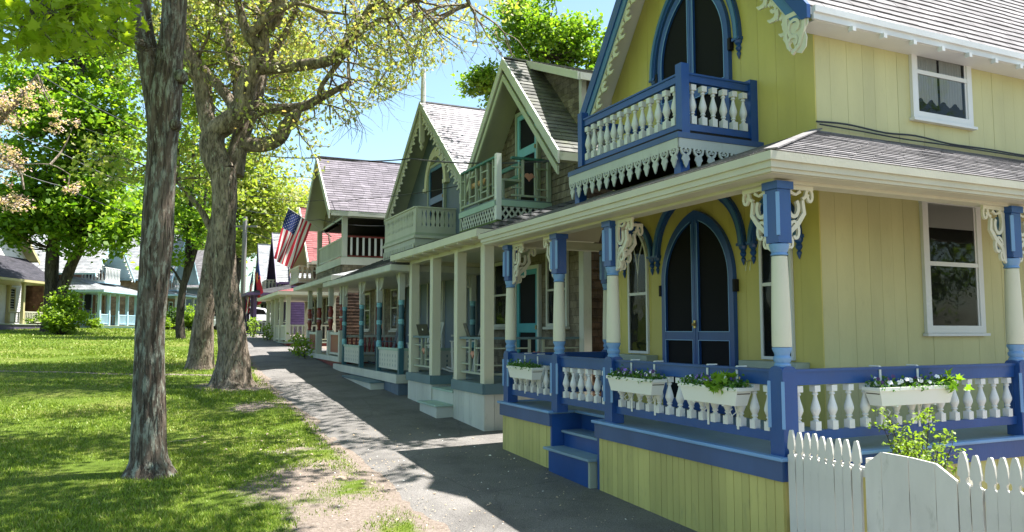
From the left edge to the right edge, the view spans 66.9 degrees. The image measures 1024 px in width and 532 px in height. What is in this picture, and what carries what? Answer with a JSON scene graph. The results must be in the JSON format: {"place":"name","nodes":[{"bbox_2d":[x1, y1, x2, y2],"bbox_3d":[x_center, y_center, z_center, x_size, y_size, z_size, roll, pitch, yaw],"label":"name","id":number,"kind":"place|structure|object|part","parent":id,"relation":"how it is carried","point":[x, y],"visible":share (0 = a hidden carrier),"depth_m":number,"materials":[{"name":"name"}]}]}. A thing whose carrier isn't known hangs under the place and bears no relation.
{"place":"outdoors","nodes":[
{"label":"outdoors","id":0,"kind":"place"},
{"bbox_2d":[2,165,178,229],"bbox_3d":[-17.613,-2.784,35.235,0.515,2.011,11.338,-3,-5,28],"label":"overhead cable","id":1,"kind":"object","parent":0,"point":[81,195],"visible":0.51,"depth_m":33.28,"materials":[{"name":"black plastic"}]},
{"bbox_2d":[0,327,449,531],"bbox_3d":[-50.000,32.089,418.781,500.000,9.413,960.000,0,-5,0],"label":"lawn","id":2,"kind":"structure","parent":0,"point":[357,510],"depth_m":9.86,"materials":[{"name":"green plant"}]},
{"bbox_2d":[0,228,44,329],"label":"cottage","id":3,"kind":"structure","parent":2,"relation":"on","point":[18,275],"depth_m":43.45,"materials":[{"name":"beige wood"}]},
{"bbox_2d":[5,287,15,310],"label":"window","id":4,"kind":"structure","parent":3,"relation":"in","point":[13,288],"depth_m":44.52,"materials":[{"name":"black"}]},
{"bbox_2d":[0,74,85,214],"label":"tree","id":5,"kind":"object","parent":2,"relation":"on","point":[5,112],"visible":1,"depth_m":26.43,"materials":[{"name":"beige plant"}]},
{"bbox_2d":[23,279,95,334],"bbox_3d":[-21.030,1.943,36.048,2.926,2.662,2.731,-3,-6,36],"label":"shrub","id":6,"kind":"object","parent":2,"relation":"on","point":[63,313],"visible":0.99,"depth_m":35.65,"materials":[{"name":"green plant"}]},
{"bbox_2d":[0,11,146,331],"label":"maple tree","id":7,"kind":"object","parent":2,"relation":"on","point":[57,217],"visible":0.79,"depth_m":37.95,"materials":[{"name":"green plant"}]},
{"bbox_2d":[19,103,311,177],"bbox_3d":[-14.009,-5.650,33.888,20.310,4.958,0.657,-1,-5,17],"label":"overhead cable","id":8,"kind":"object","parent":7,"relation":"attached to","point":[143,147],"visible":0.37,"depth_m":35.12,"materials":[{"name":"black plastic"}]},
{"bbox_2d":[7,151,142,214],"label":"tree","id":9,"kind":"object","parent":2,"relation":"on","point":[129,195],"depth_m":71.82,"materials":[{"name":"green plant"}]},
{"bbox_2d":[24,233,136,328],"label":"cottage","id":10,"kind":"structure","parent":2,"relation":"on","point":[96,281],"depth_m":47.56,"materials":[{"name":"white wood"}]},
{"bbox_2d":[83,294,91,324],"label":"door","id":11,"kind":"structure","parent":10,"relation":"in","point":[88,297],"depth_m":48.52,"materials":[{"name":"black glass"}]},
{"bbox_2d":[95,295,102,313],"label":"window","id":12,"kind":"structure","parent":10,"relation":"in","point":[96,297],"depth_m":49.71,"materials":[{"name":"black"}]},
{"bbox_2d":[0,0,187,480],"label":"maple tree","id":13,"kind":"object","parent":2,"relation":"on","point":[42,25],"visible":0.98,"depth_m":9.66,"materials":[{"name":"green plant"}]},
{"bbox_2d":[84,317,103,327],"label":"shrub","id":14,"kind":"object","parent":2,"relation":"on","point":[92,323],"visible":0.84,"depth_m":45.32,"materials":[{"name":"green plant"}]},
{"bbox_2d":[104,233,199,328],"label":"cottage","id":15,"kind":"structure","parent":2,"relation":"on","point":[172,298],"depth_m":56.89,"materials":[{"name":"beige wood"}]},
{"bbox_2d":[168,301,172,315],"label":"window","id":16,"kind":"structure","parent":15,"relation":"in","point":[169,304],"depth_m":59.77,"materials":[{"name":"black glass"}]},
{"bbox_2d":[127,152,205,229],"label":"tree","id":17,"kind":"object","parent":2,"relation":"on","point":[183,186],"visible":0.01,"depth_m":92.32,"materials":[{"name":"green plant"}]},
{"bbox_2d":[165,317,174,329],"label":"shrub","id":18,"kind":"object","parent":2,"relation":"on","point":[168,324],"visible":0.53,"depth_m":45.71,"materials":[{"name":"green plant"}]},
{"bbox_2d":[165,306,189,329],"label":"shrub","id":19,"kind":"object","parent":2,"relation":"on","point":[172,313],"visible":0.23,"depth_m":46.55,"materials":[{"name":"green plant"}]},
{"bbox_2d":[120,159,247,276],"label":"tree","id":20,"kind":"object","parent":2,"relation":"on","point":[137,191],"visible":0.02,"depth_m":74.17,"materials":[{"name":"green plant"}]},
{"bbox_2d":[184,303,195,330],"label":"shrub","id":21,"kind":"object","parent":2,"relation":"on","point":[188,319],"visible":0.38,"depth_m":44.62,"materials":[{"name":"green plant"}]},
{"bbox_2d":[137,67,246,338],"bbox_3d":[-14.403,-3.290,34.743,5.020,13.762,4.490,0,-5,0],"label":"young tree","id":22,"kind":"object","parent":2,"relation":"on","point":[195,235],"visible":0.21,"depth_m":34.10,"materials":[{"name":"green plant"}]},
{"bbox_2d":[0,125,188,204],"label":"overhead cable","id":23,"kind":"object","parent":22,"relation":"attached to","point":[66,155],"visible":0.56,"depth_m":31.38,"materials":[{"name":"black plastic"}]},
{"bbox_2d":[174,249,215,315],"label":"cottage","id":24,"kind":"structure","parent":2,"relation":"on","point":[192,289],"depth_m":65.40,"materials":[{"name":"grey"}]},
{"bbox_2d":[59,0,357,369],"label":"oak tree","id":25,"kind":"object","parent":2,"relation":"on","point":[201,351],"visible":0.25,"depth_m":22.25,"materials":[{"name":"green plant"}]},
{"bbox_2d":[40,74,549,163],"bbox_3d":[-6.913,-4.128,21.340,21.014,5.770,2.812,-3,-6,36],"label":"overhead cable","id":26,"kind":"object","parent":25,"relation":"attached to","point":[336,159],"visible":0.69,"depth_m":20.44,"materials":[{"name":"black plastic"}]},
{"bbox_2d":[178,135,309,288],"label":"tree","id":27,"kind":"object","parent":2,"relation":"on","point":[263,205],"visible":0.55,"depth_m":57.50,"materials":[{"name":"green plant"}]},
{"bbox_2d":[239,255,263,307],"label":"house","id":28,"kind":"structure","parent":2,"relation":"on","point":[250,265],"depth_m":74.02,"materials":[{"name":"white paint"}]},
{"bbox_2d":[246,316,261,337],"bbox_3d":[-12.409,2.933,37.164,0.677,1.074,2.244,2,-5,-25],"label":"border plant","id":29,"kind":"object","parent":2,"relation":"on","point":[253,327],"visible":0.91,"depth_m":37.12,"materials":[{"name":"green plant"}]},
{"bbox_2d":[250,244,270,311],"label":"cottage","id":30,"kind":"structure","parent":2,"relation":"on","point":[263,251],"depth_m":53.48,"materials":[{"name":"white wood"}]},
{"bbox_2d":[257,323,273,339],"bbox_3d":[-10.761,2.878,33.869,0.685,0.837,1.328,3,-6,-33],"label":"border plant","id":31,"kind":"object","parent":2,"relation":"on","point":[267,333],"visible":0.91,"depth_m":33.62,"materials":[{"name":"green plant"}]},
{"bbox_2d":[241,233,310,334],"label":"cottage","id":32,"kind":"structure","parent":2,"relation":"on","point":[278,278],"depth_m":42.72,"materials":[{"name":"purple"}]},
{"bbox_2d":[245,267,253,315],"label":"flag","id":33,"kind":"object","parent":32,"relation":"attached to","point":[248,300],"visible":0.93,"depth_m":43.50,"materials":[{"name":"fabric"}]},
{"bbox_2d":[253,256,262,304],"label":"flag","id":34,"kind":"object","parent":32,"relation":"attached to","point":[258,279],"visible":0.92,"depth_m":41.17,"materials":[{"name":"fabric"}]},
{"bbox_2d":[249,169,311,254],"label":"tree","id":35,"kind":"object","parent":2,"relation":"on","point":[303,193],"visible":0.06,"depth_m":81.14,"materials":[{"name":"green plant"}]},
{"bbox_2d":[285,332,313,357],"bbox_3d":[-7.286,2.686,26.608,0.717,0.981,2.680,2,-5,-25],"label":"border plant","id":36,"kind":"object","parent":2,"relation":"on","point":[298,343],"visible":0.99,"depth_m":26.21,"materials":[{"name":"green plant"}]},
{"bbox_2d":[77,0,530,388],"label":"oak tree","id":37,"kind":"object","parent":2,"relation":"on","point":[247,108],"visible":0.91,"depth_m":18.87,"materials":[{"name":"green plant"}]},
{"bbox_2d":[257,207,359,345],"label":"cottage","id":38,"kind":"structure","parent":2,"relation":"on","point":[306,262],"depth_m":32.31,"materials":[{"name":"brown"}]},
{"bbox_2d":[312,300,315,323],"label":"window","id":39,"kind":"structure","parent":38,"relation":"in","point":[314,301],"depth_m":35.24,"materials":[{"name":"white"}]},
{"bbox_2d":[324,298,328,323],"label":"window","id":40,"kind":"structure","parent":38,"relation":"in","point":[327,309],"depth_m":32.56,"materials":[{"name":"white"}]},
{"bbox_2d":[335,475,348,480],"bbox_3d":[-2.048,2.564,9.349,0.160,0.074,0.108,0,-5,0],"label":"stone","id":41,"kind":"object","parent":2,"relation":"on","point":[343,477],"visible":0.94,"depth_m":9.31,"materials":[{"name":"beige stone"}]},
{"bbox_2d":[293,156,405,365],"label":"cottage","id":42,"kind":"structure","parent":2,"relation":"on","point":[354,248],"depth_m":24.68,"materials":[{"name":"grey wood"}]},
{"bbox_2d":[38,131,384,225],"bbox_3d":[-13.734,-4.282,31.396,27.075,7.777,2.329,-3,-6,36],"label":"overhead cable","id":43,"kind":"object","parent":42,"relation":"attached to","point":[240,208],"visible":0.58,"depth_m":27.17,"materials":[{"name":"black plastic"}]},
{"bbox_2d":[274,208,331,269],"bbox_3d":[-6.441,-0.786,23.857,0.269,1.854,2.047,-4,-6,37],"label":"flag","id":44,"kind":"object","parent":42,"relation":"attached to","point":[295,229],"visible":1,"depth_m":23.50,"materials":[{"name":"fabric"}]},
{"bbox_2d":[239,186,456,201],"bbox_3d":[-5.500,-2.275,22.846,0.806,1.659,13.282,5,-7,-45],"label":"overhead cable","id":45,"kind":"object","parent":42,"relation":"attached to","point":[356,199],"visible":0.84,"depth_m":22.17,"materials":[{"name":"black plastic"}]},
{"bbox_2d":[364,292,370,331],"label":"window","id":46,"kind":"structure","parent":42,"relation":"in","point":[366,298],"depth_m":27.20,"materials":[{"name":"white glass"}]},
{"bbox_2d":[375,302,382,340],"bbox_3d":[-4.365,1.850,25.597,0.080,2.050,1.000,2,-5,-24],"label":"door","id":47,"kind":"structure","parent":42,"relation":"in","point":[382,302],"depth_m":25.43,"materials":[{"name":"black"}]},
{"bbox_2d":[388,289,398,331],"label":"window","id":48,"kind":"structure","parent":42,"relation":"in","point":[392,298],"depth_m":24.14,"materials":[{"name":"white"}]},
{"bbox_2d":[323,68,485,394],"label":"cottage","id":49,"kind":"structure","parent":2,"relation":"on","point":[447,132],"depth_m":19.61,"materials":[{"name":"grey wood"}]},
{"bbox_2d":[367,324,398,364],"bbox_3d":[-3.467,2.145,21.277,0.933,1.147,0.650,1,-5,-15],"label":"rocking chair","id":50,"kind":"object","parent":49,"relation":"on","point":[395,340],"visible":0.34,"depth_m":21.30,"materials":[{"name":"grey wood"}]},
{"bbox_2d":[408,285,420,335],"bbox_3d":[-2.749,1.233,21.860,0.100,1.462,0.880,2,-5,-25],"label":"window","id":51,"kind":"structure","parent":49,"relation":"in","point":[420,285],"depth_m":21.53,"materials":[{"name":"white"}]},
{"bbox_2d":[406,322,444,370],"bbox_3d":[-2.051,1.891,18.219,0.933,1.147,0.650,5,-7,-45],"label":"rocking chair","id":52,"kind":"object","parent":49,"relation":"on","point":[442,327],"visible":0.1,"depth_m":18.34,"materials":[{"name":"white wood"}]},
{"bbox_2d":[428,281,441,338],"bbox_3d":[-1.985,1.505,20.234,0.050,2.250,1.100,2,-5,-25],"label":"door","id":53,"kind":"structure","parent":49,"relation":"in","point":[441,281],"depth_m":20.69,"materials":[{"name":"black"}]},
{"bbox_2d":[429,163,442,226],"bbox_3d":[-2.000,-1.684,20.492,0.080,1.950,1.200,2,-5,-25],"label":"balcony door","id":54,"kind":"structure","parent":49,"relation":"in","point":[436,173],"depth_m":20.58,"materials":[{"name":"white"}]},
{"bbox_2d":[451,278,467,336],"bbox_3d":[-1.259,0.966,18.649,0.100,1.462,0.880,2,-5,-25],"label":"window","id":55,"kind":"structure","parent":49,"relation":"in","point":[466,278],"depth_m":18.31,"materials":[{"name":"white"}]},
{"bbox_2d":[390,56,612,430],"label":"cottage","id":56,"kind":"structure","parent":2,"relation":"on","point":[532,110],"depth_m":14.54,"materials":[{"name":"grey wood"}]},
{"bbox_2d":[416,324,429,335],"bbox_3d":[-1.742,1.306,15.831,0.320,0.234,0.290,-4,-6,40],"label":"laptop","id":57,"kind":"object","parent":56,"relation":"on","point":[422,330],"visible":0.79,"depth_m":15.74,"materials":[{"name":"grey plastic"}]},
{"bbox_2d":[442,330,479,372],"bbox_3d":[-0.947,1.637,16.121,0.933,1.147,0.650,0,-5,5],"label":"rocking chair","id":58,"kind":"object","parent":56,"relation":"on","point":[452,359],"visible":0.41,"depth_m":15.85,"materials":[{"name":"white wood"}]},
{"bbox_2d":[463,323,479,336],"bbox_3d":[-0.691,1.117,13.554,0.290,0.234,0.320,1,-5,-13],"label":"laptop","id":59,"kind":"object","parent":56,"relation":"on","point":[466,329],"visible":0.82,"depth_m":13.46,"materials":[{"name":"grey plastic"}]},
{"bbox_2d":[471,177,486,189],"bbox_3d":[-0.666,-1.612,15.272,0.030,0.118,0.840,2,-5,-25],"label":"chair","id":60,"kind":"object","parent":56,"relation":"attached to","point":[472,185],"visible":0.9,"depth_m":15.22,"materials":[{"name":"wood"}]},
{"bbox_2d":[477,161,520,204],"bbox_3d":[-0.263,-1.560,15.288,0.400,0.800,1.300,2,-5,-25],"label":"bench","id":61,"kind":"object","parent":56,"relation":"on","point":[511,181],"visible":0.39,"depth_m":14.84,"materials":[{"name":"wood"}]},
{"bbox_2d":[494,262,505,329],"bbox_3d":[-0.245,0.631,16.549,0.100,1.442,0.900,2,-5,-25],"label":"window","id":62,"kind":"structure","parent":56,"relation":"in","point":[499,283],"depth_m":16.68,"materials":[{"name":"white"}]},
{"bbox_2d":[517,112,535,208],"bbox_3d":[0.306,-2.091,15.594,0.080,2.050,0.900,2,-5,-25],"label":"balcony door","id":63,"kind":"structure","parent":56,"relation":"in","point":[526,140],"depth_m":15.66,"materials":[{"name":"teal wood"}]},
{"bbox_2d":[517,268,536,352],"bbox_3d":[0.306,1.108,15.328,0.080,2.070,0.950,2,-5,-25],"label":"door","id":64,"kind":"structure","parent":56,"relation":"in","point":[527,289],"depth_m":15.38,"materials":[{"name":"teal wood"}]},
{"bbox_2d":[542,251,569,328],"bbox_3d":[0.805,0.441,14.267,0.100,1.442,0.900,2,-5,-25],"label":"window","id":65,"kind":"structure","parent":56,"relation":"in","point":[549,279],"depth_m":14.47,"materials":[{"name":"white"}]},
{"bbox_2d":[450,0,606,108],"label":"maple tree","id":66,"kind":"object","parent":2,"relation":"on","point":[562,43],"visible":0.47,"depth_m":31.05,"materials":[{"name":"green plant"}]},
{"bbox_2d":[478,0,1023,531],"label":"cottage","id":67,"kind":"structure","parent":2,"relation":"on","point":[780,242],"depth_m":8.83,"materials":[{"name":"yellow wood"}]},
{"bbox_2d":[506,353,543,395],"bbox_3d":[0.202,1.460,10.485,0.353,0.555,0.819,2,-5,-25],"label":"flower box","id":68,"kind":"object","parent":67,"relation":"attached to","point":[525,370],"visible":1,"depth_m":10.35,"materials":[{"name":"white plastic"}]},
{"bbox_2d":[606,359,666,414],"bbox_3d":[1.316,1.262,8.098,0.353,0.555,0.892,2,-5,-25],"label":"flower box","id":69,"kind":"object","parent":67,"relation":"attached to","point":[631,381],"visible":1,"depth_m":7.97,"materials":[{"name":"white plastic"}]},
{"bbox_2d":[627,233,649,353],"bbox_3d":[1.841,0.369,11.326,0.035,1.800,0.500,2,-5,-25],"label":"window","id":70,"kind":"structure","parent":67,"relation":"in","point":[638,268],"depth_m":11.32,"materials":[{"name":"white"}]},
{"bbox_2d":[655,0,733,128],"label":"door","id":71,"kind":"structure","parent":67,"relation":"in","point":[697,33],"depth_m":10.23,"materials":[{"name":"blue wood"}]},
{"bbox_2d":[659,210,738,415],"bbox_3d":[2.376,0.559,10.054,0.119,2.590,1.550,2,-5,-25],"label":"door","id":72,"kind":"structure","parent":67,"relation":"in","point":[699,287],"depth_m":10.02,"materials":[{"name":"blue wood"}]},
{"bbox_2d":[678,364,753,428],"bbox_3d":[1.813,1.168,6.965,0.413,0.555,0.850,2,-5,-25],"label":"flower box","id":73,"kind":"object","parent":67,"relation":"attached to","point":[722,389],"visible":1,"depth_m":6.81,"materials":[{"name":"white plastic"}]},
{"bbox_2d":[758,220,795,360],"bbox_3d":[3.005,0.162,8.832,0.035,1.800,0.500,2,-5,-25],"label":"window","id":74,"kind":"structure","parent":67,"relation":"in","point":[764,256],"depth_m":8.95,"materials":[{"name":"white"}]},
{"bbox_2d":[862,364,974,427],"bbox_3d":[3.551,1.162,6.892,1.080,0.555,0.411,2,-5,-18],"label":"flower box","id":75,"kind":"object","parent":67,"relation":"attached to","point":[893,392],"visible":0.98,"depth_m":6.79,"materials":[{"name":"white plastic"}]},
{"bbox_2d":[816,121,1023,157],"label":"wall cable","id":76,"kind":"object","parent":67,"relation":"attached to","point":[978,148],"depth_m":8.98,"materials":[{"name":"black rubber"}]},
{"bbox_2d":[908,54,977,130],"bbox_3d":[5.150,-2.213,9.281,1.120,1.077,0.070,2,-5,-25],"label":"window","id":77,"kind":"structure","parent":67,"relation":"in","point":[940,92],"depth_m":9.27,"materials":[{"name":"white wood"}]},
{"bbox_2d":[918,201,990,335],"bbox_3d":[5.200,0.002,9.122,1.090,1.637,0.070,2,-5,-25],"label":"window","id":78,"kind":"structure","parent":67,"relation":"in","point":[950,234],"depth_m":9.13,"materials":[{"name":"white"}]},
{"bbox_2d":[787,430,1023,531],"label":"picket fence","id":79,"kind":"object","parent":2,"relation":"on","point":[826,494],"visible":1,"depth_m":5.65,"materials":[{"name":"white wood"}]},
{"bbox_2d":[865,452,960,531],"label":"gate","id":80,"kind":"structure","parent":79,"relation":"attached to","point":[907,494],"depth_m":5.21,"materials":[{"name":"white wood"}]},
{"bbox_2d":[866,407,972,474],"bbox_3d":[3.393,1.823,6.318,0.783,1.337,0.808,-4,-6,40],"label":"shrub","id":81,"kind":"object","parent":2,"relation":"on","point":[904,446],"visible":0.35,"depth_m":6.31,"materials":[{"name":"green plant"}]},
{"bbox_2d":[0,0,615,254],"label":"sky","id":82,"kind":"structure","parent":0,"point":[390,143],"materials":[{"name":"blue"}]},
{"bbox_2d":[246,331,696,531],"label":"lane","id":83,"kind":"structure","parent":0,"point":[336,403],"depth_m":10.16,"materials":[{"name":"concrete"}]},
{"bbox_2d":[214,307,270,330],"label":"parked car","id":84,"kind":"object","parent":83,"relation":"on","point":[261,314],"visible":0.07,"depth_m":48.09,"materials":[{"name":"white paint"}]},
{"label":"side window","id":85,"kind":"part","parent":84,"relation":"part of","materials":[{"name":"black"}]},
{"bbox_2d":[236,216,256,320],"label":"utility pole","id":86,"kind":"object","parent":83,"relation":"on","point":[243,262],"visible":0.64,"depth_m":44.09,"materials":[{"name":"grey wood"}]},
{"bbox_2d":[180,428,673,531],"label":"ground litter","id":87,"kind":"object","parent":83,"relation":"on","point":[396,519],"visible":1,"depth_m":9.07,"materials":[{"name":"plant"}]}
]}

